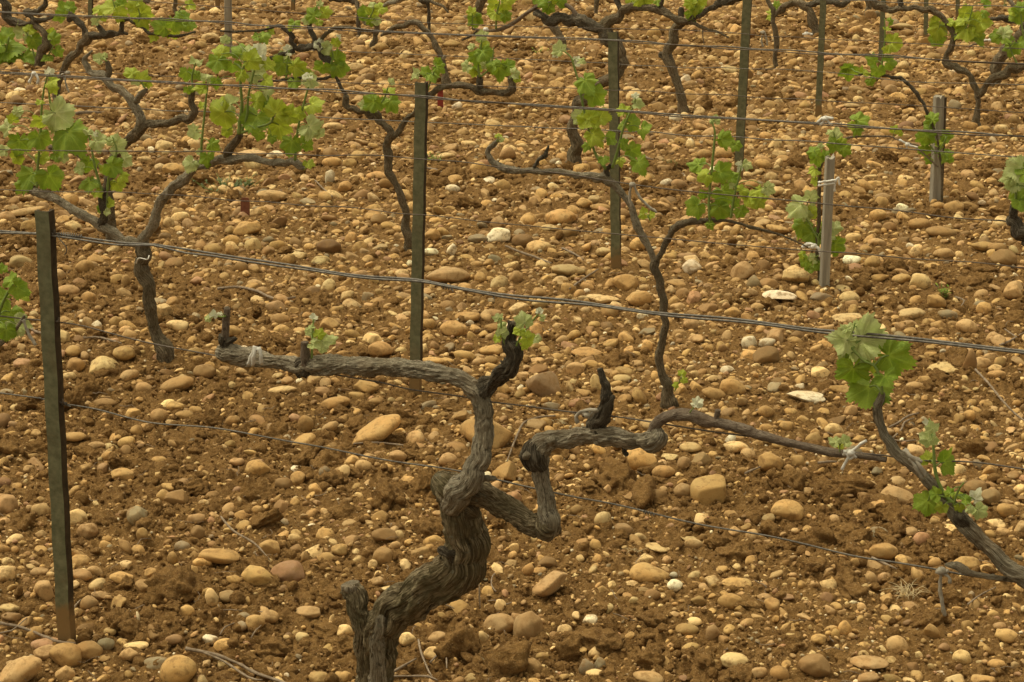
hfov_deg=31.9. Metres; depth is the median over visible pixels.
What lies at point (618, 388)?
stone
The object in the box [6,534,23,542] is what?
stone
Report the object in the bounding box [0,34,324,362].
grapevine
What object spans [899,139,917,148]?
vine tie
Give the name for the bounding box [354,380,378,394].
stone
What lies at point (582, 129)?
trellis wire
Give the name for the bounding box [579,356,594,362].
stone
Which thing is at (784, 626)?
stone
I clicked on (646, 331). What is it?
stone
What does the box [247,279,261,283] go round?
stone
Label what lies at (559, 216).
stone
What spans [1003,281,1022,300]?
stone
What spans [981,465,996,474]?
stone
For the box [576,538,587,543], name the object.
stone
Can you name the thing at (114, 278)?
stone
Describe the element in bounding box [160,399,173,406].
stone
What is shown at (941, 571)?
vine tie
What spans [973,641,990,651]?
stone
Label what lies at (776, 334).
stone
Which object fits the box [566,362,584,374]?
stone
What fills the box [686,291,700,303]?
stone
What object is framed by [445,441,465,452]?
stone
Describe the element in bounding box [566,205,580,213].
stone
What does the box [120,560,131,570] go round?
stone
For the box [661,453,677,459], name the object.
stone
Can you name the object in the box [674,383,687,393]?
stone
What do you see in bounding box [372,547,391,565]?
stone
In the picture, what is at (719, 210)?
grapevine
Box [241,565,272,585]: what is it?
stone
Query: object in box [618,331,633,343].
stone
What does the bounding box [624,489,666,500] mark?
stone
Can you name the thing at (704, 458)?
stone
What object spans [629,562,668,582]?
stone
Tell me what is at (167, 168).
stone
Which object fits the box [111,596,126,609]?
stone
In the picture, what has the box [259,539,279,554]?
stone
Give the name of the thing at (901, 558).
stone
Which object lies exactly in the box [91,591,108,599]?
stone
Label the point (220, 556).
stone
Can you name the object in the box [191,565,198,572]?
stone
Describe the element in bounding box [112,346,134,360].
stone
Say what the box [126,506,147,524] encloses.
stone
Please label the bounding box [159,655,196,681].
stone
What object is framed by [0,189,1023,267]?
trellis wire
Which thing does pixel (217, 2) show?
vine post
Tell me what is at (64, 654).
stone
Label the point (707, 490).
stone
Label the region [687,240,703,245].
stone
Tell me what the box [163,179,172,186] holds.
stone
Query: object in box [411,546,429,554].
stone
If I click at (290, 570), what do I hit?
stone
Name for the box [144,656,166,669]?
stone
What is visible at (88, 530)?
stone
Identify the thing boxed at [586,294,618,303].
stone
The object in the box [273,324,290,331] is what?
stone
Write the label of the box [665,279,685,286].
stone
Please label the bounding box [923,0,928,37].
vine post
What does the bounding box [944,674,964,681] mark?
stone
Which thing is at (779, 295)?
stone
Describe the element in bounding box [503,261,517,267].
stone
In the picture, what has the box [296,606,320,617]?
stone
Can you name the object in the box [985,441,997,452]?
stone
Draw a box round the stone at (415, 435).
[406,430,424,442]
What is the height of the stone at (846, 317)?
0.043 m
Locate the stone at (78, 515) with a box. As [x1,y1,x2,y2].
[70,509,87,526]
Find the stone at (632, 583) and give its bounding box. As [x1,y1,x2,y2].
[626,580,637,586]
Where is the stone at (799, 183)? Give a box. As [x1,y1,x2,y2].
[794,179,808,188]
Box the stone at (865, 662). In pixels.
[850,655,888,669]
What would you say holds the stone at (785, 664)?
on the ground
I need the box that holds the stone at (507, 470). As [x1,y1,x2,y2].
[492,461,516,480]
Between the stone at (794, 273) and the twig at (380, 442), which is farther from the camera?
the stone at (794, 273)
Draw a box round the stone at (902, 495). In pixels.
[881,485,913,503]
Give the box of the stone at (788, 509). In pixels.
[771,499,804,520]
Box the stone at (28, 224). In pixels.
[20,220,35,229]
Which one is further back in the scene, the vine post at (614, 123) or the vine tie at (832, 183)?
the vine post at (614, 123)
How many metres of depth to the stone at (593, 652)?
3.50 m
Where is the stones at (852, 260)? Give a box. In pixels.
[0,0,1023,681]
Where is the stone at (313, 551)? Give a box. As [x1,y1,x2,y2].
[301,544,322,558]
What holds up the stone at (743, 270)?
on the ground
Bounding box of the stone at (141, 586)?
[135,579,147,592]
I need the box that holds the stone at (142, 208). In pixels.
[134,205,150,212]
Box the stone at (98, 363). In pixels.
[89,356,118,373]
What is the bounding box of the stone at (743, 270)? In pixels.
[730,261,753,279]
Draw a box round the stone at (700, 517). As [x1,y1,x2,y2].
[694,513,706,524]
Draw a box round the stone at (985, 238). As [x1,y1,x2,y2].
[979,236,989,241]
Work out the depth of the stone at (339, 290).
6.09 m
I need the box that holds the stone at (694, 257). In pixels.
[684,255,699,262]
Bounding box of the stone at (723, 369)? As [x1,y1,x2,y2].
[720,366,733,372]
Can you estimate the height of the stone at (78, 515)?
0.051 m
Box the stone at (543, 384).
[526,371,560,395]
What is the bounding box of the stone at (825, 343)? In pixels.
[817,340,831,346]
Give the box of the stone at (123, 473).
[110,468,133,480]
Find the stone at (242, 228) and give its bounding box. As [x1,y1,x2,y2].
[233,221,260,235]
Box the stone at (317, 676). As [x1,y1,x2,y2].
[308,671,326,681]
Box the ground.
[0,0,1023,681]
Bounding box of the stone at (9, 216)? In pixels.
[0,211,15,220]
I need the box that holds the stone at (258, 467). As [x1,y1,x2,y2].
[245,459,269,475]
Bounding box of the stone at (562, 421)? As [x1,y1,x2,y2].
[552,419,568,424]
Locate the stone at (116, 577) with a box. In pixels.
[109,571,133,583]
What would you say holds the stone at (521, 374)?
on the ground
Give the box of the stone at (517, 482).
[508,481,519,487]
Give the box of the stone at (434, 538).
[423,535,443,543]
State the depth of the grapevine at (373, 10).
12.05 m
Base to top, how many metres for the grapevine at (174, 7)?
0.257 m
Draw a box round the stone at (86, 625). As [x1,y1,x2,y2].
[76,623,93,629]
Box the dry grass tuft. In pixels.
[879,577,932,600]
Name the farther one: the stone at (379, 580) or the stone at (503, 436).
the stone at (503, 436)
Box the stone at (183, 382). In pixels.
[160,375,193,392]
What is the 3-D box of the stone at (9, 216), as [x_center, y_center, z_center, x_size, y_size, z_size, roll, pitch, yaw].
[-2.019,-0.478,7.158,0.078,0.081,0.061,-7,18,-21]
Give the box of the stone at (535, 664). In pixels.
[527,658,541,672]
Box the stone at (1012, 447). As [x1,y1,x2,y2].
[1005,444,1020,451]
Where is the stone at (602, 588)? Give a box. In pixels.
[598,585,608,591]
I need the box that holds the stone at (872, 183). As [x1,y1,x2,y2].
[868,181,881,185]
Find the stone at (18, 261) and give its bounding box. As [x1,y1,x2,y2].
[9,255,31,267]
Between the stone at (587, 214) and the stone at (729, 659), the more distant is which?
the stone at (587, 214)
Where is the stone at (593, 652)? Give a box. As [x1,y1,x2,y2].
[588,646,599,656]
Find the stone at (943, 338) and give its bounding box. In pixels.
[933,337,949,345]
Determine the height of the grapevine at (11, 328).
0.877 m
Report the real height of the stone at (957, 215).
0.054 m
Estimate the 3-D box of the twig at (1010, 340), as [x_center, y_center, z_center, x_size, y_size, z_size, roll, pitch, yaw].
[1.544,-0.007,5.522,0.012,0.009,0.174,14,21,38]
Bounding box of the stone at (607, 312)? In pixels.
[599,304,618,316]
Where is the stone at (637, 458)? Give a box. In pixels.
[626,448,656,469]
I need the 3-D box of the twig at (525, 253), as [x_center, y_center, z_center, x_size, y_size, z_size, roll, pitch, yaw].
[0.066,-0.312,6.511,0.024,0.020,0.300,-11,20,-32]
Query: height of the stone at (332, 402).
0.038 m
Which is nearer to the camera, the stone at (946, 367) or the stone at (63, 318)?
the stone at (946, 367)
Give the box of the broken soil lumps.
[0,0,1023,681]
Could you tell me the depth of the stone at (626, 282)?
6.13 m
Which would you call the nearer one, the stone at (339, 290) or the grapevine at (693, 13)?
the stone at (339, 290)
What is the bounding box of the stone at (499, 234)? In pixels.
[487,227,510,242]
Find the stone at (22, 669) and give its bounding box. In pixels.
[0,655,41,681]
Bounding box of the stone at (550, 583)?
[532,570,567,596]
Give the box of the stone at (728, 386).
[719,379,745,395]
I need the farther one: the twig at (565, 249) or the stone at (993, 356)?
the twig at (565, 249)
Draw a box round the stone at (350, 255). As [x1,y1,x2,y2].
[345,252,358,257]
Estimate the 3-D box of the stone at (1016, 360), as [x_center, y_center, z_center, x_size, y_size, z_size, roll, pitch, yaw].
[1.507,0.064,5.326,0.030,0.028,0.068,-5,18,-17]
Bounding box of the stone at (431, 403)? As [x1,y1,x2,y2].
[421,400,436,409]
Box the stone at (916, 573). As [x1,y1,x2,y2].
[911,567,924,580]
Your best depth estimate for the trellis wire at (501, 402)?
3.01 m
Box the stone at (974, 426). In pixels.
[968,424,980,430]
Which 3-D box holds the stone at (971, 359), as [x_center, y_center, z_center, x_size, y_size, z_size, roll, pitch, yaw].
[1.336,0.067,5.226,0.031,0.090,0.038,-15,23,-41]
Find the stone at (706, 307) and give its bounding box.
[699,303,717,312]
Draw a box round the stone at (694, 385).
[690,381,702,391]
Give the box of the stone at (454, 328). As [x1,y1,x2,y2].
[440,320,467,336]
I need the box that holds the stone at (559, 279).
[552,276,568,283]
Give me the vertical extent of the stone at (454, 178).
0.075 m
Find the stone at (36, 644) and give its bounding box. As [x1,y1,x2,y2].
[30,637,57,648]
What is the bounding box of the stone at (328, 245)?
[316,239,340,252]
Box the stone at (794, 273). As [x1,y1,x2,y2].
[782,265,809,282]
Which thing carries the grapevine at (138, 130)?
on the ground
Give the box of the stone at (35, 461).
[28,457,44,470]
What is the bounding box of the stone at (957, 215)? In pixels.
[954,213,966,221]
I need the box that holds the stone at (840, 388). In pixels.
[829,385,848,392]
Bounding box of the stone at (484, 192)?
[481,188,489,196]
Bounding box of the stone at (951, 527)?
[944,524,955,531]
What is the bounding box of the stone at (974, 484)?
[964,479,986,493]
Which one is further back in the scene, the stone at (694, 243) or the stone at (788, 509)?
the stone at (694, 243)
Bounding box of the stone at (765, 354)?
[753,346,778,364]
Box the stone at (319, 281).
[313,278,324,284]
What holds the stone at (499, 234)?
on the ground
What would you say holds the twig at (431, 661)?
on the ground
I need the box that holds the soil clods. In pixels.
[0,0,1023,681]
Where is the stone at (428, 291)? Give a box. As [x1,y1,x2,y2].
[424,288,431,294]
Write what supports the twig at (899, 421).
on the ground
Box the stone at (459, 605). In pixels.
[450,599,468,613]
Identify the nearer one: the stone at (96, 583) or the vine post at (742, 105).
the stone at (96, 583)
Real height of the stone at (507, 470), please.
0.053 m
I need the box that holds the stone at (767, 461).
[758,452,783,471]
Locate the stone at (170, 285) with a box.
[168,283,176,287]
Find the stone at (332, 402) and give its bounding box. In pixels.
[320,396,349,409]
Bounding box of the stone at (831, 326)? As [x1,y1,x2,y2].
[817,324,833,329]
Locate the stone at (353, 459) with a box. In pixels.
[344,455,358,464]
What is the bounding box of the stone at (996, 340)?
[988,334,1005,346]
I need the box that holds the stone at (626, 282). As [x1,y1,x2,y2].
[611,274,638,290]
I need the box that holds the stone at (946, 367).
[928,362,956,372]
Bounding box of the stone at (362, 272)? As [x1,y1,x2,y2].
[351,270,367,274]
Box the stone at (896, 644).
[886,635,907,653]
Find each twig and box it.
[0,617,26,633]
[0,621,75,643]
[30,328,40,333]
[75,110,103,114]
[83,336,121,343]
[185,646,284,681]
[203,652,262,680]
[217,286,295,299]
[220,516,269,560]
[353,442,403,445]
[394,658,416,672]
[394,675,437,680]
[417,639,432,676]
[429,655,446,668]
[479,584,480,608]
[505,245,551,263]
[506,415,555,461]
[561,247,583,259]
[569,269,598,289]
[744,466,760,473]
[818,460,836,463]
[871,556,897,568]
[889,413,918,427]
[893,418,913,437]
[895,439,916,441]
[967,587,995,604]
[974,368,1023,420]
[999,332,1023,345]
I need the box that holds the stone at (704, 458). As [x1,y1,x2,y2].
[691,452,712,465]
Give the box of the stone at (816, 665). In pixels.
[798,654,830,677]
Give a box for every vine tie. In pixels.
[21,319,36,345]
[28,71,39,84]
[61,71,69,92]
[246,346,263,366]
[574,408,597,423]
[628,182,656,212]
[760,30,767,46]
[801,242,820,256]
[817,116,833,125]
[818,177,840,191]
[841,440,866,470]
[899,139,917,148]
[902,448,926,479]
[935,566,951,615]
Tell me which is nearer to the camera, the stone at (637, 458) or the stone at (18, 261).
the stone at (637, 458)
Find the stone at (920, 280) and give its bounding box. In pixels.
[909,273,930,288]
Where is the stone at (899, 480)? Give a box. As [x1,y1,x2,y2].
[890,476,904,484]
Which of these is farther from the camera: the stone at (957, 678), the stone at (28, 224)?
the stone at (28, 224)
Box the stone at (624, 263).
[610,259,627,265]
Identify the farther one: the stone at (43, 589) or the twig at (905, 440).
the twig at (905, 440)
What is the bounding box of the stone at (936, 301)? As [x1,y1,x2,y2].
[927,294,945,307]
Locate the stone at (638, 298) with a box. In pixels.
[625,291,651,306]
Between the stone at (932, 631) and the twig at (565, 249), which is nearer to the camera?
the stone at (932, 631)
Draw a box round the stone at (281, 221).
[272,216,287,226]
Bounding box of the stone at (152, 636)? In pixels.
[147,624,161,640]
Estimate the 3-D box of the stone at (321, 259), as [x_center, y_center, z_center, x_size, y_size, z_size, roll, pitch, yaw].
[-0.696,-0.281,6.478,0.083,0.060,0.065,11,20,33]
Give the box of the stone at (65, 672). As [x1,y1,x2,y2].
[55,665,74,679]
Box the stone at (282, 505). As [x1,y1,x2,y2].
[274,500,288,512]
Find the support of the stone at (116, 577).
on the ground
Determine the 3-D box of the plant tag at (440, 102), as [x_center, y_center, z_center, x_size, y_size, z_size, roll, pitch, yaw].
[-0.391,-1.317,9.776,0.032,0.128,0.010,0,17,0]
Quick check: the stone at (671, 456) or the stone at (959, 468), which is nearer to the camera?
the stone at (959, 468)
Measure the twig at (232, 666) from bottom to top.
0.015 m
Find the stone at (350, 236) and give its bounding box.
[344,232,355,241]
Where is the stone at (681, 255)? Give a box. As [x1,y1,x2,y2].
[677,253,692,257]
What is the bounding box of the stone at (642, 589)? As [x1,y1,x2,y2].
[638,587,648,590]
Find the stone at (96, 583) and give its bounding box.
[89,578,105,591]
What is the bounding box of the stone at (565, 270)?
[551,264,585,275]
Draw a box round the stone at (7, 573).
[0,566,15,581]
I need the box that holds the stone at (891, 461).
[881,456,897,466]
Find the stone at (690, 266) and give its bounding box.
[682,259,701,274]
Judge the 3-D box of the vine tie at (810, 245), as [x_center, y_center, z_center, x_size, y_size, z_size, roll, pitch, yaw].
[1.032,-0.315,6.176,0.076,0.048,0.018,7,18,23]
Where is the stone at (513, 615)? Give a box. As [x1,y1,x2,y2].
[511,613,519,619]
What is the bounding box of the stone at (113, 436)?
[109,433,120,440]
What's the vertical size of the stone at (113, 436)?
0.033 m
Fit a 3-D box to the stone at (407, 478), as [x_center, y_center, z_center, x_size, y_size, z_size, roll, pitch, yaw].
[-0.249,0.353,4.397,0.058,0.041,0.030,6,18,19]
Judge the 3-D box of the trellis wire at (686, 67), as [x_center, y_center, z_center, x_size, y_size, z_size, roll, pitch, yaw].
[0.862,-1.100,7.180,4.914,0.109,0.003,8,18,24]
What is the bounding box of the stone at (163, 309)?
[157,303,173,315]
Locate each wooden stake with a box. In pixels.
[224,0,231,53]
[819,153,834,286]
[929,94,946,201]
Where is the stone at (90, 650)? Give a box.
[77,641,102,659]
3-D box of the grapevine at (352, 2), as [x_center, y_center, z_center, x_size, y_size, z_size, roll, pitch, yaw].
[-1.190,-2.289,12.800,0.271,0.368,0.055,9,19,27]
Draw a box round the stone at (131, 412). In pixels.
[125,408,141,416]
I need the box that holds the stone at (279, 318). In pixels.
[270,313,289,323]
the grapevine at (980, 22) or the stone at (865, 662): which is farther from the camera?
the grapevine at (980, 22)
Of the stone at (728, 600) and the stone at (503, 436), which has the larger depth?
the stone at (503, 436)
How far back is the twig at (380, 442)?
4.61 m
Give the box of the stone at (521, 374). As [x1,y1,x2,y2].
[517,372,529,377]
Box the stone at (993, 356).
[983,353,996,359]
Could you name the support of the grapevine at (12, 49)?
on the ground
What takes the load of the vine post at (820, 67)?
on the ground
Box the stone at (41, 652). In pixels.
[33,644,53,659]
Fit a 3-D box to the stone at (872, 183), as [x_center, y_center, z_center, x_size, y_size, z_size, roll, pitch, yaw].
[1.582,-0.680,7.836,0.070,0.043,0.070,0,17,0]
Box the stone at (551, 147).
[541,145,556,150]
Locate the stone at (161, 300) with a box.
[155,298,166,302]
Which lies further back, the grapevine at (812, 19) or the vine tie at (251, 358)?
the grapevine at (812, 19)
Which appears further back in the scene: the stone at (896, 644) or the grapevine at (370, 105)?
the grapevine at (370, 105)
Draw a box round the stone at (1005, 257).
[990,249,1017,265]
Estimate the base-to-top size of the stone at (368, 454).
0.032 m
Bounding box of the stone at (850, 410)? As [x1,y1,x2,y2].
[844,405,857,415]
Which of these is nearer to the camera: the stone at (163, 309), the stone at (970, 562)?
the stone at (970, 562)
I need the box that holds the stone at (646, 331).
[638,328,654,335]
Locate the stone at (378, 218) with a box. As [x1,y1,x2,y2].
[370,214,387,224]
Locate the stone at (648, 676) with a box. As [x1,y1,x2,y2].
[633,671,663,681]
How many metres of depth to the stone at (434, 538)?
4.02 m
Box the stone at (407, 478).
[400,476,413,484]
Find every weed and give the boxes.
[192,172,263,192]
[427,152,441,162]
[935,281,950,298]
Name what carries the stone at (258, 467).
on the ground
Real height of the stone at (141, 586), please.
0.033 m
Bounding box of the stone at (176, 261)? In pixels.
[164,257,183,266]
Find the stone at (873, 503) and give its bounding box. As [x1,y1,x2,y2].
[871,500,884,512]
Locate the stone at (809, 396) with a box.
[787,391,825,401]
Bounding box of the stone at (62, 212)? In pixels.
[58,210,69,215]
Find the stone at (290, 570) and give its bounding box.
[270,560,304,581]
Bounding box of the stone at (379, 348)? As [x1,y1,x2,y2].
[368,341,392,356]
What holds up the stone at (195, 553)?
on the ground
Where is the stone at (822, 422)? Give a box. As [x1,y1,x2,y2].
[816,417,828,428]
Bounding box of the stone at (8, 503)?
[0,494,17,513]
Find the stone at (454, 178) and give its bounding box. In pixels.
[448,174,462,182]
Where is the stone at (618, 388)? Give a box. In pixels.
[613,386,630,392]
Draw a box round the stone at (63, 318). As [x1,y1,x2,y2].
[60,316,70,321]
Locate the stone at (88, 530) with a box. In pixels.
[76,523,97,538]
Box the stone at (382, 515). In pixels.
[371,510,387,521]
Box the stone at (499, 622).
[483,613,513,632]
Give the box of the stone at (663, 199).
[659,197,671,204]
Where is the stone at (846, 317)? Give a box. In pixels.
[832,313,861,322]
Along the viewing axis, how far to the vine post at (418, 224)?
4.89 m
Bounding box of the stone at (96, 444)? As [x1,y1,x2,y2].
[88,441,104,448]
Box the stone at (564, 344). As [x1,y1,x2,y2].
[561,341,577,348]
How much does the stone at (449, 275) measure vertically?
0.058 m
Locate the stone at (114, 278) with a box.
[110,274,122,284]
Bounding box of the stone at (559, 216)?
[545,209,576,223]
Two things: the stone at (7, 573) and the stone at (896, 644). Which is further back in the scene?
the stone at (7, 573)
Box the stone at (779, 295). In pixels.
[762,290,796,299]
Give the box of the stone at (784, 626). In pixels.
[780,621,797,631]
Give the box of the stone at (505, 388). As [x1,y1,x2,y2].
[497,383,510,393]
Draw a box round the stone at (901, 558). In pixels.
[895,554,909,571]
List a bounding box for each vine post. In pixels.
[34,209,75,640]
[88,0,92,25]
[215,0,219,8]
[291,0,294,10]
[409,82,428,395]
[608,31,621,268]
[734,0,751,177]
[815,0,826,116]
[878,0,885,66]
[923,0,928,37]
[955,0,959,19]
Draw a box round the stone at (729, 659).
[720,652,748,666]
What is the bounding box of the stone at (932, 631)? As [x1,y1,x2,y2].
[923,623,939,638]
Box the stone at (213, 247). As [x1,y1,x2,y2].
[203,243,222,252]
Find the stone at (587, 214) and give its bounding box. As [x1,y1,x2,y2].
[581,212,597,217]
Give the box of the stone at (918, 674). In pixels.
[910,670,922,680]
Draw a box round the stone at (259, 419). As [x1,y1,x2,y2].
[248,415,264,423]
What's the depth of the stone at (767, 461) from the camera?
4.48 m
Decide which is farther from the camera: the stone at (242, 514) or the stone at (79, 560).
the stone at (242, 514)
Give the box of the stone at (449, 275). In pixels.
[426,267,470,282]
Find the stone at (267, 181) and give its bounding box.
[262,177,273,185]
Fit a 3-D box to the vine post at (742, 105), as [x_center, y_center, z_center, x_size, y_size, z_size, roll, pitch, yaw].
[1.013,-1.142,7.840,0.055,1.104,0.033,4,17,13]
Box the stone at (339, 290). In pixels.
[334,286,348,293]
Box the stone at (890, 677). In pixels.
[882,674,902,681]
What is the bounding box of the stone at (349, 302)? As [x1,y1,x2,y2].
[342,298,360,306]
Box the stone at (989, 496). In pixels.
[981,488,1000,504]
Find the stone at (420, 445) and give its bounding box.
[412,442,427,448]
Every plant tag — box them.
[240,198,249,215]
[437,90,442,106]
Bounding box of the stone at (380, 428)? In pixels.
[352,414,400,445]
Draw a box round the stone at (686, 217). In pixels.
[680,215,694,219]
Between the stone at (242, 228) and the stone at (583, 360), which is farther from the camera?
the stone at (242, 228)
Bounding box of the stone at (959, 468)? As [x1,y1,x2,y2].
[951,464,966,475]
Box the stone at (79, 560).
[72,554,89,566]
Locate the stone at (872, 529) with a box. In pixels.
[870,527,887,536]
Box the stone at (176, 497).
[164,489,187,504]
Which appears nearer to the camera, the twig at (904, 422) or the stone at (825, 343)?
the twig at (904, 422)
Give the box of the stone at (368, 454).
[361,453,375,458]
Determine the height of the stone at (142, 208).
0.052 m
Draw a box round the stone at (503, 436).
[459,417,513,448]
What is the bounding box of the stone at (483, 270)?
[477,268,487,272]
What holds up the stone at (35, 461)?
on the ground
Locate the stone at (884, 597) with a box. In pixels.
[880,593,892,602]
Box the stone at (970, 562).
[953,556,979,569]
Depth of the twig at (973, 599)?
3.77 m
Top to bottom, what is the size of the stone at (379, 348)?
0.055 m
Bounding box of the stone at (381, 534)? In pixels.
[371,528,396,541]
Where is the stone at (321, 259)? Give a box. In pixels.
[311,256,329,263]
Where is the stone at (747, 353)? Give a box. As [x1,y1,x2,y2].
[740,349,755,359]
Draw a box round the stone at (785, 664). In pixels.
[781,659,790,668]
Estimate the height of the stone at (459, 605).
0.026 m
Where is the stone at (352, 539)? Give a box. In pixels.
[344,535,360,545]
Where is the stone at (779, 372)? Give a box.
[773,371,785,375]
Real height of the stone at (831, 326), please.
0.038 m
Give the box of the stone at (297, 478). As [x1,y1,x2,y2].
[290,471,305,486]
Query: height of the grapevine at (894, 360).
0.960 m
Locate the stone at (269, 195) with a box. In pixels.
[256,190,286,200]
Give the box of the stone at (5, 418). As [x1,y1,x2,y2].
[0,413,10,427]
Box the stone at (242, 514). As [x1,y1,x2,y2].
[234,510,251,518]
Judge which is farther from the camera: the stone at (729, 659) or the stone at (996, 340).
the stone at (996, 340)
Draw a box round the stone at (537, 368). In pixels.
[528,364,547,373]
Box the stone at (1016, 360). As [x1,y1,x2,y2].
[1011,356,1023,364]
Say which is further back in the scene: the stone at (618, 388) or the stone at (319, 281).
the stone at (319, 281)
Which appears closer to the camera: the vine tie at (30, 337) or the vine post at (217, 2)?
the vine tie at (30, 337)
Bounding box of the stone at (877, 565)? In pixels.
[866,560,883,569]
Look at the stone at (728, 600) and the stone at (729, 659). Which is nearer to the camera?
the stone at (729, 659)
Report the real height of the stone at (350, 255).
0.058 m
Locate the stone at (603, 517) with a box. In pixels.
[594,511,611,522]
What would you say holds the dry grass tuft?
on the ground
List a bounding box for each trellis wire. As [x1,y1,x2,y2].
[0,11,1023,64]
[0,69,1023,112]
[0,73,1023,136]
[0,102,1015,156]
[0,149,1023,223]
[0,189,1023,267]
[0,232,1023,353]
[0,315,1023,469]
[0,392,1015,582]
[131,0,1023,48]
[215,45,1023,84]
[828,0,1023,7]
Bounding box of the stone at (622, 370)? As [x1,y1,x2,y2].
[615,366,632,373]
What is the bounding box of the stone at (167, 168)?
[162,163,184,174]
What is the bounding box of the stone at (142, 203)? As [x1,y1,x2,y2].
[136,202,152,206]
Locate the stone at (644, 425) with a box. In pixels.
[640,419,652,429]
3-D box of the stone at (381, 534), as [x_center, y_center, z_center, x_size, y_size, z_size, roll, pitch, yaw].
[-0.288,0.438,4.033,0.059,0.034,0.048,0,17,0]
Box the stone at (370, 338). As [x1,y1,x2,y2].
[362,332,381,344]
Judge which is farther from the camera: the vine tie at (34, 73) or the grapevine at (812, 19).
the grapevine at (812, 19)
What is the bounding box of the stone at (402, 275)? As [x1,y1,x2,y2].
[397,273,409,277]
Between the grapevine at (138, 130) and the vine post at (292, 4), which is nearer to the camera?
the grapevine at (138, 130)
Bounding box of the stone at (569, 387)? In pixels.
[566,381,573,391]
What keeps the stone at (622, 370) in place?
on the ground
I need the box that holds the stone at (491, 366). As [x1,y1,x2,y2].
[484,363,497,369]
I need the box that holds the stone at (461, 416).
[451,410,466,421]
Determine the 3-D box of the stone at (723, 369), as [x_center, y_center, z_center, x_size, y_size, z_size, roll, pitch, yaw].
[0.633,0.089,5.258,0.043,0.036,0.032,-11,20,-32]
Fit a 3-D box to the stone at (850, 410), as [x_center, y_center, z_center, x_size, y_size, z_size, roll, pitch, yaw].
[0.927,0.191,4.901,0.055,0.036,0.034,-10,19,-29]
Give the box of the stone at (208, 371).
[193,364,215,378]
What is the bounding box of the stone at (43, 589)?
[34,580,53,601]
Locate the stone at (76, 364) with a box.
[67,357,84,371]
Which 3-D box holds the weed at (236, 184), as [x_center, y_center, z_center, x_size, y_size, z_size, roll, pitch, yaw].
[-1.223,-0.673,7.680,0.304,0.059,0.217,-6,18,-20]
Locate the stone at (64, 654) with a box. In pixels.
[49,643,81,666]
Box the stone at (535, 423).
[525,419,546,429]
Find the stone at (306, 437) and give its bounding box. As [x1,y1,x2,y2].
[292,433,315,446]
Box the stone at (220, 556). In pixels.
[198,548,240,563]
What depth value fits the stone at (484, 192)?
7.56 m
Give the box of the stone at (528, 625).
[513,611,542,639]
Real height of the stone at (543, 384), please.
0.078 m
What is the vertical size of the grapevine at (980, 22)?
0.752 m
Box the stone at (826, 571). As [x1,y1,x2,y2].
[823,568,833,577]
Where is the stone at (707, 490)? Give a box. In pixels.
[690,474,725,504]
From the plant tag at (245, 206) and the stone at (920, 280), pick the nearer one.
the stone at (920, 280)
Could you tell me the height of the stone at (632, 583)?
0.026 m
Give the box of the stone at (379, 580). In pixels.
[368,576,385,585]
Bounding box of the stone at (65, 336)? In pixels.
[60,330,69,342]
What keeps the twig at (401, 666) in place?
on the ground
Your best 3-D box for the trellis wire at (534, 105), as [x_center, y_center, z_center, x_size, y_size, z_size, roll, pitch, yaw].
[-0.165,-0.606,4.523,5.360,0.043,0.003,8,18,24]
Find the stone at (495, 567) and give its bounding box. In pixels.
[491,562,502,572]
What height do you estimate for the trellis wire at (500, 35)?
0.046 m
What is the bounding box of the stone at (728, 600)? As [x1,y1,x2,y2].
[717,593,742,609]
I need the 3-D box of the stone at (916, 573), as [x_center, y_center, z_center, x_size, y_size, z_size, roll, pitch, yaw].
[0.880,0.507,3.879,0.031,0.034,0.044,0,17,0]
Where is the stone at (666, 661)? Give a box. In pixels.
[662,654,669,665]
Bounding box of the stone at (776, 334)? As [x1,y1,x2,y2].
[766,328,783,342]
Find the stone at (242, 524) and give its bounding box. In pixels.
[235,520,250,529]
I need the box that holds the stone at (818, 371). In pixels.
[811,366,829,377]
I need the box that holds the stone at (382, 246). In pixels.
[372,244,387,249]
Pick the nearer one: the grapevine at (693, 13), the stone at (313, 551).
the stone at (313, 551)
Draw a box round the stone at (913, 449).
[907,444,924,454]
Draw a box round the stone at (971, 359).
[963,349,976,369]
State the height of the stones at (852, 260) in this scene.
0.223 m
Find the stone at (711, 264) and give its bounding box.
[705,261,718,266]
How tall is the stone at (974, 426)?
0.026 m
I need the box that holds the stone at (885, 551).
[868,543,897,559]
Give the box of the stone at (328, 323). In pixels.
[320,317,338,329]
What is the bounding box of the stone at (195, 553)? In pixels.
[188,548,199,558]
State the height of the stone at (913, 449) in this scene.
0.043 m
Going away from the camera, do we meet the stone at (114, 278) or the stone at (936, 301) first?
the stone at (936, 301)
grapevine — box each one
[0,0,63,66]
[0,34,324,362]
[0,262,33,346]
[48,50,203,240]
[52,0,196,99]
[172,0,177,13]
[204,306,886,681]
[220,0,520,250]
[328,0,360,35]
[354,0,404,46]
[380,19,452,88]
[418,0,448,38]
[461,0,687,163]
[475,0,486,13]
[485,39,807,408]
[549,25,569,49]
[594,0,599,13]
[658,0,741,113]
[766,0,792,68]
[766,0,850,35]
[785,111,918,280]
[824,312,1023,588]
[837,17,954,202]
[864,1,871,15]
[869,0,1023,125]
[969,21,1023,86]
[990,0,1015,23]
[998,154,1023,245]
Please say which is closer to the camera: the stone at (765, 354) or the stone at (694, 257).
the stone at (765, 354)
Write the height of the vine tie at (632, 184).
0.073 m

